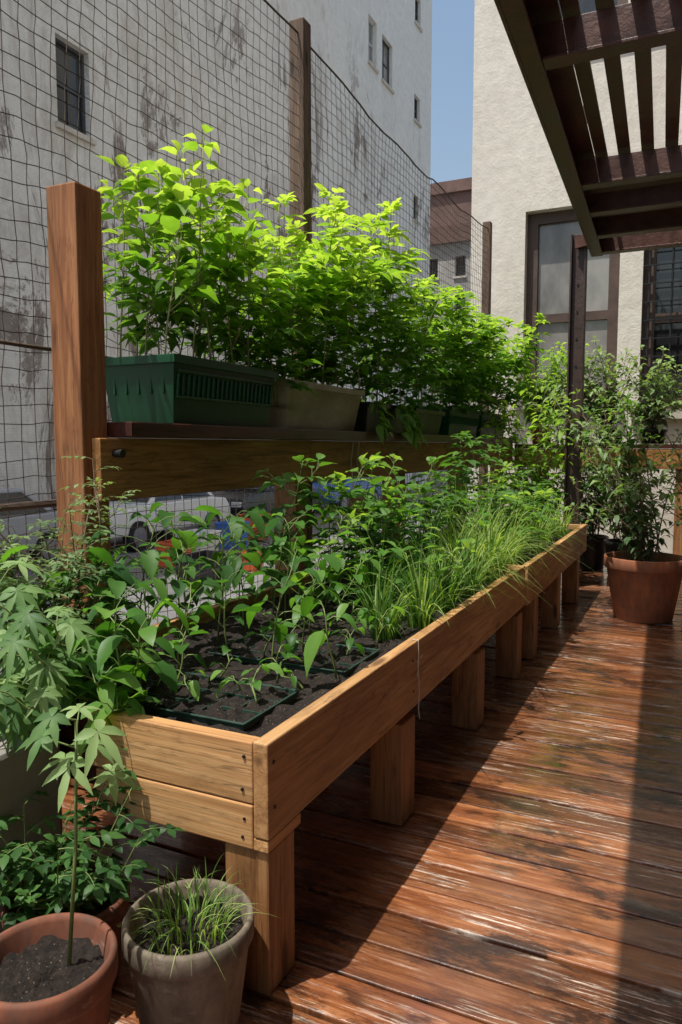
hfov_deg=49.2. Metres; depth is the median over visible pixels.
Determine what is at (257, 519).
bean plant
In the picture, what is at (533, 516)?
leafy plant
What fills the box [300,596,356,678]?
bean seedling
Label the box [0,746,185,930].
bushy plant
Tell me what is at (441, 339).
dense plant
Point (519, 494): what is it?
leafy plant
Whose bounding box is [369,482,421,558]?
leafy plant
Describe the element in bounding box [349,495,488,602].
grass clump
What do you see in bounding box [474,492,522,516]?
leafy plant
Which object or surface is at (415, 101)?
window
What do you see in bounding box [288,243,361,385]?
bushy plant
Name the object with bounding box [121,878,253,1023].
clay pot
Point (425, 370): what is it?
dense plant
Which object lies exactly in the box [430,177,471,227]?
brick building
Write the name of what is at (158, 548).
yard tub
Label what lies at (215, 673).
bean seedling
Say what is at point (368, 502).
leafy plant
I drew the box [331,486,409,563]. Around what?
leafy plant
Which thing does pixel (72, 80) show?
window
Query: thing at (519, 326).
dense plant
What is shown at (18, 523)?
parked car
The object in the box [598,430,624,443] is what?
nursery pot
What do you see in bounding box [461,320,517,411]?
dense plant
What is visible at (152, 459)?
plant shelf
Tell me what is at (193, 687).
bean seedling
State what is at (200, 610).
bean seedling
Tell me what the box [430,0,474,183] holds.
sky
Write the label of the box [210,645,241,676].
bean seedling
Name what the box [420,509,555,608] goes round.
grass clump
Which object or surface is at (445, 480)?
leafy plant
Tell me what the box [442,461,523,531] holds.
leafy plant
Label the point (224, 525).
yard tub
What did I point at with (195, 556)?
yard tub
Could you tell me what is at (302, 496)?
leafy plant
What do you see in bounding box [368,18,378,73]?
window
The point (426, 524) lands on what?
leafy plant
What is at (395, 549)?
leafy plant
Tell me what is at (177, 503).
parked car
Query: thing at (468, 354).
dense plant
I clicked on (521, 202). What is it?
cream building
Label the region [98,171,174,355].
broadleaf plant
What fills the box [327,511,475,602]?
grass clump
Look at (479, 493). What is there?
leafy plant
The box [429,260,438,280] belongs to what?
window
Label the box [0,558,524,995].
raised bed
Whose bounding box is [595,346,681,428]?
shrub
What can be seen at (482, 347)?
dense plant
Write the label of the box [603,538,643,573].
nursery pot
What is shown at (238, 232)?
broadleaf plant
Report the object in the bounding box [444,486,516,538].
leafy plant
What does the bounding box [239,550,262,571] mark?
yard tub
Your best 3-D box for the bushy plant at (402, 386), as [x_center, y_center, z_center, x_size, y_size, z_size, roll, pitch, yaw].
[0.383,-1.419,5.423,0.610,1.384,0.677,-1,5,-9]
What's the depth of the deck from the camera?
2.35 m
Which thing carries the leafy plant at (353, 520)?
on the raised bed at (248, 795)
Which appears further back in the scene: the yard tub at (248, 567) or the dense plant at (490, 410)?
the yard tub at (248, 567)
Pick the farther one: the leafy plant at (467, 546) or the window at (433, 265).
the window at (433, 265)
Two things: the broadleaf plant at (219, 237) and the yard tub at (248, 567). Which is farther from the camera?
the yard tub at (248, 567)
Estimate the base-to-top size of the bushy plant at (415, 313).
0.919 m
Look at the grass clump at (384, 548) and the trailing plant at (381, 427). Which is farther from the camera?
the trailing plant at (381, 427)
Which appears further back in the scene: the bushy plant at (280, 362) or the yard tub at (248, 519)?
the yard tub at (248, 519)
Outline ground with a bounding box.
[0,481,466,673]
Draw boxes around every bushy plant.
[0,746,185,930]
[172,255,292,362]
[201,284,311,378]
[206,234,335,367]
[223,238,322,400]
[234,257,316,374]
[242,220,338,367]
[247,268,329,379]
[252,191,338,378]
[260,234,351,382]
[284,214,370,383]
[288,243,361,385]
[291,196,374,383]
[294,243,414,385]
[300,206,381,386]
[301,232,363,384]
[304,183,404,401]
[314,207,395,386]
[317,257,389,389]
[334,221,407,401]
[341,219,415,400]
[342,250,416,401]
[350,198,433,404]
[358,224,434,407]
[362,293,437,403]
[368,295,428,406]
[381,274,448,408]
[381,291,461,405]
[387,268,453,408]
[406,277,468,410]
[425,299,483,409]
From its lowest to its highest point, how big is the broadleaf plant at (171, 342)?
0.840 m
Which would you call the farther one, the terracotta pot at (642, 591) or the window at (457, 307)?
the window at (457, 307)
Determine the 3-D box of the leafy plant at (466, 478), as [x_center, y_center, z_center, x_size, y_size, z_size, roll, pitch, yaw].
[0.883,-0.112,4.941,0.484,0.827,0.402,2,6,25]
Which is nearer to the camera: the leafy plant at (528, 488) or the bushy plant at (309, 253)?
the bushy plant at (309, 253)
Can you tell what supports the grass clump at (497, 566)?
on the raised bed at (248, 795)
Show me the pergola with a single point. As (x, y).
(625, 199)
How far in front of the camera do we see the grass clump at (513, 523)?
4.78 m
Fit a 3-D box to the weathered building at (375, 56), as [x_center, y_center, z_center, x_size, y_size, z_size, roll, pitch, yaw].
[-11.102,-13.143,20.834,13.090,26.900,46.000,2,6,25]
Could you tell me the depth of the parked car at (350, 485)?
24.90 m
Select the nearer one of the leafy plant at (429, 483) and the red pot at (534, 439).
the leafy plant at (429, 483)
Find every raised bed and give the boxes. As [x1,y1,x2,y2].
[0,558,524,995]
[394,520,586,659]
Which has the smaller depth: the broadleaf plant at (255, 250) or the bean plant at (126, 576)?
the bean plant at (126, 576)
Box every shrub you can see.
[476,369,603,522]
[504,341,588,429]
[534,362,640,537]
[535,345,611,428]
[542,385,681,561]
[558,392,679,542]
[584,336,645,429]
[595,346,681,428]
[630,385,681,525]
[659,365,681,407]
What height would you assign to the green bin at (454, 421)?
0.246 m
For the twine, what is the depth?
2.60 m
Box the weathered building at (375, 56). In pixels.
[0,0,431,511]
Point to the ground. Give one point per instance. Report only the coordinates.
(132, 554)
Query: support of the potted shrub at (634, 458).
in the nursery pot at (611, 545)
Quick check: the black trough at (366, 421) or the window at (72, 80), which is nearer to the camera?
the black trough at (366, 421)
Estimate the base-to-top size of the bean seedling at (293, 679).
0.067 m
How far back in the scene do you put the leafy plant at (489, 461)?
5.89 m
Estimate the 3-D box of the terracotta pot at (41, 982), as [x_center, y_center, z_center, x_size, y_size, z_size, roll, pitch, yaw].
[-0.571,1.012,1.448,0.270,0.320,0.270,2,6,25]
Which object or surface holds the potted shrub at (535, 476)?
in the nursery pot
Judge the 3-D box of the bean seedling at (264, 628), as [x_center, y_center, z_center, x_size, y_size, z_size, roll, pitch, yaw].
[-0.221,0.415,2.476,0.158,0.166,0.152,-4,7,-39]
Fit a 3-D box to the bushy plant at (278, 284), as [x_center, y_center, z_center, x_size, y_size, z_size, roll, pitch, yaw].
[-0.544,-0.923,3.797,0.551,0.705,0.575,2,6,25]
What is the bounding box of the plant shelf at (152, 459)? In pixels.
[46,181,516,788]
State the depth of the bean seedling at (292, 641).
2.43 m
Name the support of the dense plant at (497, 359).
in the green bin at (484, 417)
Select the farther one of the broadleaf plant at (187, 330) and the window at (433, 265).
the window at (433, 265)
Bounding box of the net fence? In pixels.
[0,0,491,622]
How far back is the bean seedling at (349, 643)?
2.54 m
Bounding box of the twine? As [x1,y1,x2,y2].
[412,639,422,718]
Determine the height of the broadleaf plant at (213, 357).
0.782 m
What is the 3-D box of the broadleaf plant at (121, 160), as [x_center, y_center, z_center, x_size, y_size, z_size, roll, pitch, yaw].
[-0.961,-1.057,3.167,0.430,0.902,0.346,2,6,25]
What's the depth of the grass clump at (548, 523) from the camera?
5.61 m
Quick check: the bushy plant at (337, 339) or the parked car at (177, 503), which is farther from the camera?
the parked car at (177, 503)
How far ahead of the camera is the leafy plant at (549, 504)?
5.81 m
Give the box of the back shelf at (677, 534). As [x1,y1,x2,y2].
[514,444,681,555]
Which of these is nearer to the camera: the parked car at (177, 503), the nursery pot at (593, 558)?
the nursery pot at (593, 558)
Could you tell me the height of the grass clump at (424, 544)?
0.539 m
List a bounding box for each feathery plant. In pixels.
[0,456,148,672]
[0,508,136,674]
[0,519,103,675]
[0,554,127,687]
[0,555,109,677]
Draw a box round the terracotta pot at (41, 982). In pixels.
[0,912,117,1023]
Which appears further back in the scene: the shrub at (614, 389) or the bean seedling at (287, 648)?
the shrub at (614, 389)
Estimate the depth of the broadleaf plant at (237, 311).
3.69 m
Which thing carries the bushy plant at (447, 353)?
on the trough at (431, 420)
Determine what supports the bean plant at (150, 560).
on the raised bed at (248, 795)
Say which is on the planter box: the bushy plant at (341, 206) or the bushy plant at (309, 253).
the bushy plant at (341, 206)
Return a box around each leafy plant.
[242,453,336,600]
[285,478,348,599]
[299,508,379,606]
[302,453,393,594]
[311,490,381,585]
[322,495,408,585]
[326,452,393,595]
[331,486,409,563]
[334,454,410,556]
[336,517,415,615]
[344,501,403,557]
[357,502,435,566]
[367,455,451,562]
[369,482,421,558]
[390,470,462,567]
[395,460,454,546]
[399,494,481,556]
[401,527,477,599]
[406,472,482,559]
[406,488,458,578]
[418,490,492,550]
[422,514,488,597]
[423,484,485,542]
[432,485,507,548]
[438,431,496,531]
[438,433,502,535]
[439,481,494,521]
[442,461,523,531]
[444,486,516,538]
[450,435,508,517]
[460,494,556,538]
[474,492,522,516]
[479,468,507,512]
[488,470,550,545]
[493,479,560,524]
[493,481,545,519]
[493,488,560,551]
[496,480,535,525]
[499,479,568,524]
[504,490,564,525]
[524,486,569,527]
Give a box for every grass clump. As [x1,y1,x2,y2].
[303,494,463,591]
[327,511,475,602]
[335,556,443,640]
[338,538,421,621]
[342,529,487,628]
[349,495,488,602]
[376,485,514,576]
[384,524,510,612]
[405,484,549,585]
[418,470,567,574]
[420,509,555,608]
[425,485,584,586]
[435,477,546,573]
[469,495,567,567]
[479,484,574,568]
[513,496,572,546]
[514,499,597,554]
[541,496,591,536]
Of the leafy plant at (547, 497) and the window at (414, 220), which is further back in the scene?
the window at (414, 220)
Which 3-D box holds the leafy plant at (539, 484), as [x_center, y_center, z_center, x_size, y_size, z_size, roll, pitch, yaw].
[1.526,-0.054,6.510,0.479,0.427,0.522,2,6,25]
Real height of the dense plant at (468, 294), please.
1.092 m
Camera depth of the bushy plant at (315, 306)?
3.99 m
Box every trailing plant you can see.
[369,400,394,443]
[394,404,417,451]
[406,405,427,446]
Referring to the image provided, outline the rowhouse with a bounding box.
[427,223,470,480]
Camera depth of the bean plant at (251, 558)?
2.69 m
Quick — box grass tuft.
[122,857,265,978]
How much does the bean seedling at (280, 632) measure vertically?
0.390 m
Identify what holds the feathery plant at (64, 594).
on the raised bed at (248, 795)
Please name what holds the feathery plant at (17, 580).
on the raised bed at (248, 795)
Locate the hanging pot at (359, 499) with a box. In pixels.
[349,441,368,513]
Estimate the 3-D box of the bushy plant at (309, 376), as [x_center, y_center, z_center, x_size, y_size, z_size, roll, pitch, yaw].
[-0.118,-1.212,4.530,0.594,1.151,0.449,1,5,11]
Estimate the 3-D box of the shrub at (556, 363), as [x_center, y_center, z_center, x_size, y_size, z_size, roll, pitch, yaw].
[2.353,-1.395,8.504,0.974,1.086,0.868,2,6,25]
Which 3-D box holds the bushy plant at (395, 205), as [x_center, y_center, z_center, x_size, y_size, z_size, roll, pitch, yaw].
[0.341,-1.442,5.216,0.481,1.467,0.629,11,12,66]
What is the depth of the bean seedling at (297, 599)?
2.55 m
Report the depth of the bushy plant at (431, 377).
5.54 m
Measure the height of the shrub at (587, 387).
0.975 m
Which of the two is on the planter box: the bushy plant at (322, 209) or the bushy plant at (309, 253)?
the bushy plant at (322, 209)
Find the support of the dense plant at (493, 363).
in the green bin at (484, 417)
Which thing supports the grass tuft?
on the clay pot at (196, 987)
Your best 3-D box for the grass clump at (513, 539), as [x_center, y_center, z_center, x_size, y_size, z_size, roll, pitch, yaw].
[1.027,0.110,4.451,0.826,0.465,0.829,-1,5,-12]
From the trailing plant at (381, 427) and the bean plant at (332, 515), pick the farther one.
the trailing plant at (381, 427)
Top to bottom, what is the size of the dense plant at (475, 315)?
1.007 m
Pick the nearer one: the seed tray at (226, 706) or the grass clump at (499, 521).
the seed tray at (226, 706)
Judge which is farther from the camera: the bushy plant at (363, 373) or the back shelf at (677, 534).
the back shelf at (677, 534)
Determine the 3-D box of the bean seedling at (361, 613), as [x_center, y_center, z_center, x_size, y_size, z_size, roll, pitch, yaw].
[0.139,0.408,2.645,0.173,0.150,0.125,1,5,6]
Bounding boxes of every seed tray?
[115,668,299,730]
[207,634,379,676]
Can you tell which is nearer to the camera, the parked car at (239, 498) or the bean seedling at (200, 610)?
the bean seedling at (200, 610)
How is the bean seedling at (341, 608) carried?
on the raised bed at (248, 795)
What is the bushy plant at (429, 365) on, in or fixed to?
on the trough at (431, 420)
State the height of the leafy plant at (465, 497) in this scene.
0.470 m
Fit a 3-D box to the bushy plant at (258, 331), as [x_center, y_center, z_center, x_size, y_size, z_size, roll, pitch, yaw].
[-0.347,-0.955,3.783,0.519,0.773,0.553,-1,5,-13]
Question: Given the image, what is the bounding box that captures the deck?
[62,566,681,1023]
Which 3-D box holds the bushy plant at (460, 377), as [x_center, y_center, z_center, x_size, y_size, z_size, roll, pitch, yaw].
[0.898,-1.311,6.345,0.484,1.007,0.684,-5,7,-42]
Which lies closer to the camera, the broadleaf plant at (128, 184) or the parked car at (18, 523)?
the broadleaf plant at (128, 184)
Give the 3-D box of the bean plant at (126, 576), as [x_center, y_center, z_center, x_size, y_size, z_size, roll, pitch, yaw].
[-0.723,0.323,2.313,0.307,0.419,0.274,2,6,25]
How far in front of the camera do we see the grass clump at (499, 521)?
4.22 m
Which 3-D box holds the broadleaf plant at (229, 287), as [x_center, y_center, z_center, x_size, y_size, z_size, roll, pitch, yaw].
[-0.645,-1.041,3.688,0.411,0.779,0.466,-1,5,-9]
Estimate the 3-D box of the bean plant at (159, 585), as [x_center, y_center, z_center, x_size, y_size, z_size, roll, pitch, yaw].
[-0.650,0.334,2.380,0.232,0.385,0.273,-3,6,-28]
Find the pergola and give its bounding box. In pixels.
[494,0,681,585]
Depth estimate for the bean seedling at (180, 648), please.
2.19 m
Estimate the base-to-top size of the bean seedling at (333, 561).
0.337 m
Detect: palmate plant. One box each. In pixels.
[0,560,117,757]
[16,702,138,966]
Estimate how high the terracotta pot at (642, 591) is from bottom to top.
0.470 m
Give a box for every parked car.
[0,488,57,565]
[56,492,229,551]
[211,486,317,516]
[312,477,381,506]
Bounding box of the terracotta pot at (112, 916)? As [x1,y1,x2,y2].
[0,863,129,988]
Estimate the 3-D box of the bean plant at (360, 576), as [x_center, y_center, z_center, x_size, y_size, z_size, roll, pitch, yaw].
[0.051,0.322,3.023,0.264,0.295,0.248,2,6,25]
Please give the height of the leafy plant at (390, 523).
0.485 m
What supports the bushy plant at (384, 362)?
in the trough at (431, 420)
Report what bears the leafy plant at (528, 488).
on the raised bed at (550, 592)
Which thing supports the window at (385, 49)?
in the weathered building at (375, 56)
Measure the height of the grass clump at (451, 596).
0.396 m
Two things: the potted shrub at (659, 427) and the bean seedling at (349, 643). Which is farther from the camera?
the potted shrub at (659, 427)
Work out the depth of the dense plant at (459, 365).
7.31 m
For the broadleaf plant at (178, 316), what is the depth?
3.44 m
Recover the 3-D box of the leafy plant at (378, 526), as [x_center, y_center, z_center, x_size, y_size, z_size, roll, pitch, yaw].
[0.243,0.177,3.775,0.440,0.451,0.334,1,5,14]
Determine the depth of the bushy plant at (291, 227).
4.41 m
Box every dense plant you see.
[392,318,460,406]
[400,327,466,406]
[417,313,473,406]
[426,285,479,414]
[429,346,471,405]
[433,311,483,407]
[433,312,484,404]
[435,301,503,410]
[438,317,518,413]
[438,337,504,407]
[441,313,509,411]
[458,321,490,407]
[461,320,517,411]
[462,325,509,413]
[464,348,509,411]
[467,333,501,411]
[470,334,534,410]
[483,343,533,408]
[485,313,549,428]
[495,320,539,417]
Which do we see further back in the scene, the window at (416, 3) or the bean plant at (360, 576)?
the window at (416, 3)
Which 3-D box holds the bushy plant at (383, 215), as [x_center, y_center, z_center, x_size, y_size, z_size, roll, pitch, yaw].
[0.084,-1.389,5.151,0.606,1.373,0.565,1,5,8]
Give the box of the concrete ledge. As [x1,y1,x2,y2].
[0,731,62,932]
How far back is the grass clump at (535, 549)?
5.07 m
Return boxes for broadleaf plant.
[94,154,165,356]
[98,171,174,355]
[107,163,185,353]
[109,160,221,353]
[113,158,192,354]
[115,200,203,355]
[127,210,237,355]
[144,197,248,357]
[153,124,249,356]
[155,140,248,359]
[163,237,252,360]
[168,178,273,358]
[171,210,247,358]
[185,226,261,361]
[190,208,268,363]
[206,219,283,365]
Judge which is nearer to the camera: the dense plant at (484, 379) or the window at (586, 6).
the dense plant at (484, 379)
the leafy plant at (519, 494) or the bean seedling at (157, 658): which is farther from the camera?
the leafy plant at (519, 494)
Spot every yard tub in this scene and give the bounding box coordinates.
[155,540,190,567]
[174,529,221,552]
[174,550,239,582]
[214,520,249,548]
[238,513,269,539]
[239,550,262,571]
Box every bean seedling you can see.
[115,636,160,683]
[148,580,214,673]
[154,625,207,680]
[157,669,204,700]
[187,564,252,658]
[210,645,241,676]
[210,670,256,696]
[232,547,320,670]
[239,662,283,703]
[244,612,306,657]
[259,643,301,683]
[264,583,325,650]
[280,668,303,689]
[286,623,313,658]
[290,554,349,634]
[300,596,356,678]
[326,598,368,644]
[330,627,364,655]
[355,604,404,647]
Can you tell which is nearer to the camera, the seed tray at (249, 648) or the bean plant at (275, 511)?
the seed tray at (249, 648)
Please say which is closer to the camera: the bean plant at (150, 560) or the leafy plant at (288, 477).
the bean plant at (150, 560)
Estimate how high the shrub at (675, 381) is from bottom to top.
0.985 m
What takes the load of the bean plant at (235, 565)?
on the raised bed at (248, 795)
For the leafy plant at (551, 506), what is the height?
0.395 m
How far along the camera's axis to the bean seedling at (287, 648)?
2.23 m
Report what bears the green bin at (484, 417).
on the plant shelf at (152, 459)
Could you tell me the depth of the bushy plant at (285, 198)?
4.18 m
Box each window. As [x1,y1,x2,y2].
[55,37,96,145]
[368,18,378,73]
[381,39,394,94]
[413,197,419,225]
[414,0,422,32]
[414,98,421,127]
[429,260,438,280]
[453,256,466,278]
[456,295,464,310]
[514,209,619,409]
[558,0,627,18]
[630,247,681,418]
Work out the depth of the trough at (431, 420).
6.03 m
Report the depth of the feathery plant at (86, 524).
2.38 m
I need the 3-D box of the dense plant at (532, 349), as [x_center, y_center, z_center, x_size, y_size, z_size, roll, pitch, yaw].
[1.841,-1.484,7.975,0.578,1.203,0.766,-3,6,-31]
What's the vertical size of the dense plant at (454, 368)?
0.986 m
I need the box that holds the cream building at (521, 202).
[467,0,681,553]
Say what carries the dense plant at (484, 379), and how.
in the green bin at (484, 417)
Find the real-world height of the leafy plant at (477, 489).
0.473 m
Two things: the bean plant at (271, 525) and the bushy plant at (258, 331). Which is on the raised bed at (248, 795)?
the bean plant at (271, 525)
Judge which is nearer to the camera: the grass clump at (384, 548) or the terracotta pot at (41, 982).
the terracotta pot at (41, 982)
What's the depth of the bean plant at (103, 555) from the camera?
2.17 m
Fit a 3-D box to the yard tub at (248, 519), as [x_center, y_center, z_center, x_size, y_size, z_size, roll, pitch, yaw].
[-2.025,0.341,17.573,0.528,0.606,0.628,2,6,25]
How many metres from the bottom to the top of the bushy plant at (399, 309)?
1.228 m
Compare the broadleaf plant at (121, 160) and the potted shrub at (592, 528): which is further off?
the potted shrub at (592, 528)
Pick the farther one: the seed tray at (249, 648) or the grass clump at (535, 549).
the grass clump at (535, 549)
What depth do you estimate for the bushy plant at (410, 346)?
6.35 m
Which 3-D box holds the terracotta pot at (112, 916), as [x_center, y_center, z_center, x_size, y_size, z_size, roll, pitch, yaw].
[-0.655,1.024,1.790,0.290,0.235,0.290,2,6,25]
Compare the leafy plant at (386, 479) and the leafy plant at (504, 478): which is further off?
the leafy plant at (504, 478)
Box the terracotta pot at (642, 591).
[604,551,681,623]
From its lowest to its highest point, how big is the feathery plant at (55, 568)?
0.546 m
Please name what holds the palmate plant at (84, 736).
on the terracotta pot at (41, 982)
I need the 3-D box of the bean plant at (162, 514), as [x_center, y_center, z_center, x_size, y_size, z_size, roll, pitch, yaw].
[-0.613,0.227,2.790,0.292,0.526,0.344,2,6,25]
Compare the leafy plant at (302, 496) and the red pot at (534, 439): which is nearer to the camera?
the leafy plant at (302, 496)
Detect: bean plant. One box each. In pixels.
[0,545,118,677]
[23,583,188,759]
[52,548,149,665]
[80,568,157,684]
[86,511,208,626]
[104,553,184,654]
[125,523,226,657]
[134,502,222,635]
[184,521,260,644]
[191,512,284,627]
[205,510,280,615]
[244,503,304,603]
[244,507,321,613]
[254,505,322,619]
[256,535,329,628]
[305,506,370,603]
[316,553,381,625]
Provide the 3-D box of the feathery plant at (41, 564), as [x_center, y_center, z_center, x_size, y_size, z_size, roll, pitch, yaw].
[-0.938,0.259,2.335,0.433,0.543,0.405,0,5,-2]
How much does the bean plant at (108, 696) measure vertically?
0.420 m
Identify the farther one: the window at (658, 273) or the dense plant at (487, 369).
the window at (658, 273)
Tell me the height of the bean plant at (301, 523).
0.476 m
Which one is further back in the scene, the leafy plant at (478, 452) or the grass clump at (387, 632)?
the leafy plant at (478, 452)
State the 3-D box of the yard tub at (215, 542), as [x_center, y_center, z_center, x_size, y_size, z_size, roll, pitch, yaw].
[-2.845,0.636,14.822,0.628,0.506,0.728,2,6,25]
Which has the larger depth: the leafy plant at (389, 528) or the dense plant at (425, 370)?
the dense plant at (425, 370)
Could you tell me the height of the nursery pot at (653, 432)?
0.160 m
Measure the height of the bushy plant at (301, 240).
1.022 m
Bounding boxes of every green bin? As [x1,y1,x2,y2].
[105,353,278,426]
[420,407,481,435]
[476,412,507,437]
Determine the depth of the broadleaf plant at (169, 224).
3.05 m
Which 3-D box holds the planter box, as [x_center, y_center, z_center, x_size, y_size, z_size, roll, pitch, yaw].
[-0.243,-0.610,4.389,0.418,0.256,0.968,2,6,25]
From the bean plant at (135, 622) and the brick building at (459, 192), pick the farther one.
the brick building at (459, 192)
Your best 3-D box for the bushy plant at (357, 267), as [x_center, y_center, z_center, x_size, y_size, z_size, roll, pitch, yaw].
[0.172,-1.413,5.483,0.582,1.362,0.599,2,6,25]
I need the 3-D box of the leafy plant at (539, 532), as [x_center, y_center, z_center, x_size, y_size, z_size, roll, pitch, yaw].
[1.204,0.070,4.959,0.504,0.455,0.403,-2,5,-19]
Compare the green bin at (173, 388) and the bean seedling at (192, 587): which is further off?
the green bin at (173, 388)
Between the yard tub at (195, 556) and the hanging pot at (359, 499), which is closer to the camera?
the hanging pot at (359, 499)
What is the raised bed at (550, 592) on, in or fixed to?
on the deck
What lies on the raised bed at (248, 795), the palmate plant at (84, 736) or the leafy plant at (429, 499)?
the leafy plant at (429, 499)
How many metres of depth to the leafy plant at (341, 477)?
3.51 m
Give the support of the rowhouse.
on the ground
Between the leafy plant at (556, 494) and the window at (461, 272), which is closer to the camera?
the leafy plant at (556, 494)
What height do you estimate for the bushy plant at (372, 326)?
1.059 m
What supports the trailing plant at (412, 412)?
in the black trough at (366, 421)
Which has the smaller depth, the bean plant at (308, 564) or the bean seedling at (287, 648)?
the bean seedling at (287, 648)
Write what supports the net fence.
on the parapet wall
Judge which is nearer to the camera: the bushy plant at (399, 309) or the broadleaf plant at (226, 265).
the broadleaf plant at (226, 265)
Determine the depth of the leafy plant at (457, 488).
4.79 m
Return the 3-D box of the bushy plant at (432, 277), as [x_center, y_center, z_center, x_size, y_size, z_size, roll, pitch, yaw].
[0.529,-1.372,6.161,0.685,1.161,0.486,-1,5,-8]
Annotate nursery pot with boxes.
[579,534,608,570]
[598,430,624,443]
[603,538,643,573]
[640,429,667,443]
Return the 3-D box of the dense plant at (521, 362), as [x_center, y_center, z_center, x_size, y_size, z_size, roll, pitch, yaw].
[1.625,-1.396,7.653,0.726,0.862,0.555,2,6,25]
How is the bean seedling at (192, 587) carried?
in the seed tray at (226, 706)
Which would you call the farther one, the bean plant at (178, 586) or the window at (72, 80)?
the window at (72, 80)
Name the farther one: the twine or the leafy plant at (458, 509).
the leafy plant at (458, 509)
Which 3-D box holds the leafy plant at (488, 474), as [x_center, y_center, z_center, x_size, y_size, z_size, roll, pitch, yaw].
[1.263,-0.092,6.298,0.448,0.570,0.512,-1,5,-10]
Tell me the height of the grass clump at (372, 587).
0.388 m
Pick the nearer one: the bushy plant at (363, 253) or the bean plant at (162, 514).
the bean plant at (162, 514)
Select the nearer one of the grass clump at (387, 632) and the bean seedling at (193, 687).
the bean seedling at (193, 687)
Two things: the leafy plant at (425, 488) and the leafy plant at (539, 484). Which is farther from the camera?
the leafy plant at (539, 484)
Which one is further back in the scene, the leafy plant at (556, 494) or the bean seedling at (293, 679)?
the leafy plant at (556, 494)
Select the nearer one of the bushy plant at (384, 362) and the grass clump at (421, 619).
the grass clump at (421, 619)
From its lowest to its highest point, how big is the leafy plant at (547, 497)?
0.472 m
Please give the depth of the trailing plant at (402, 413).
5.22 m
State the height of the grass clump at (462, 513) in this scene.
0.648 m
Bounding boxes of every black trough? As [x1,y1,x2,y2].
[354,402,404,432]
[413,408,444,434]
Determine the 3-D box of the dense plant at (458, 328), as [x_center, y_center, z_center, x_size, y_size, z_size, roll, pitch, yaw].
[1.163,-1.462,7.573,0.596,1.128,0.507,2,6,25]
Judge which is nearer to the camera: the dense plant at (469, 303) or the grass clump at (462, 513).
the grass clump at (462, 513)
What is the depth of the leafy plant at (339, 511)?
3.80 m
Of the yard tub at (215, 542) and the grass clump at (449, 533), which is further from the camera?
the yard tub at (215, 542)
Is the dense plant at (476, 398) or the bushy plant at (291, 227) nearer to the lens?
the bushy plant at (291, 227)
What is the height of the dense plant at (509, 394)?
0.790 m
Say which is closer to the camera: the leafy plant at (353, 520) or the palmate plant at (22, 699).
the palmate plant at (22, 699)
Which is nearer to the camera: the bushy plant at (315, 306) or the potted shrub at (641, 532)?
the bushy plant at (315, 306)
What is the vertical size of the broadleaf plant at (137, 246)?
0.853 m
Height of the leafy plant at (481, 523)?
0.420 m
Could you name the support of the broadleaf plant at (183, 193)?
on the green bin at (173, 388)
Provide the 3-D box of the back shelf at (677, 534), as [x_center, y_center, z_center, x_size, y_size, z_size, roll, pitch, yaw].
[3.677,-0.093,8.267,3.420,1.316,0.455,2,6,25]
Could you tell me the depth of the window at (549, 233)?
9.68 m
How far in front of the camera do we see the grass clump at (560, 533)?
6.01 m
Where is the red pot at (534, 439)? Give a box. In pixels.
[530,429,551,443]
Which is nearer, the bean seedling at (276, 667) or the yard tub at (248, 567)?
the bean seedling at (276, 667)
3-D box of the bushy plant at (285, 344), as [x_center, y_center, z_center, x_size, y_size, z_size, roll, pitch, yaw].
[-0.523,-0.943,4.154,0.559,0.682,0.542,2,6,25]

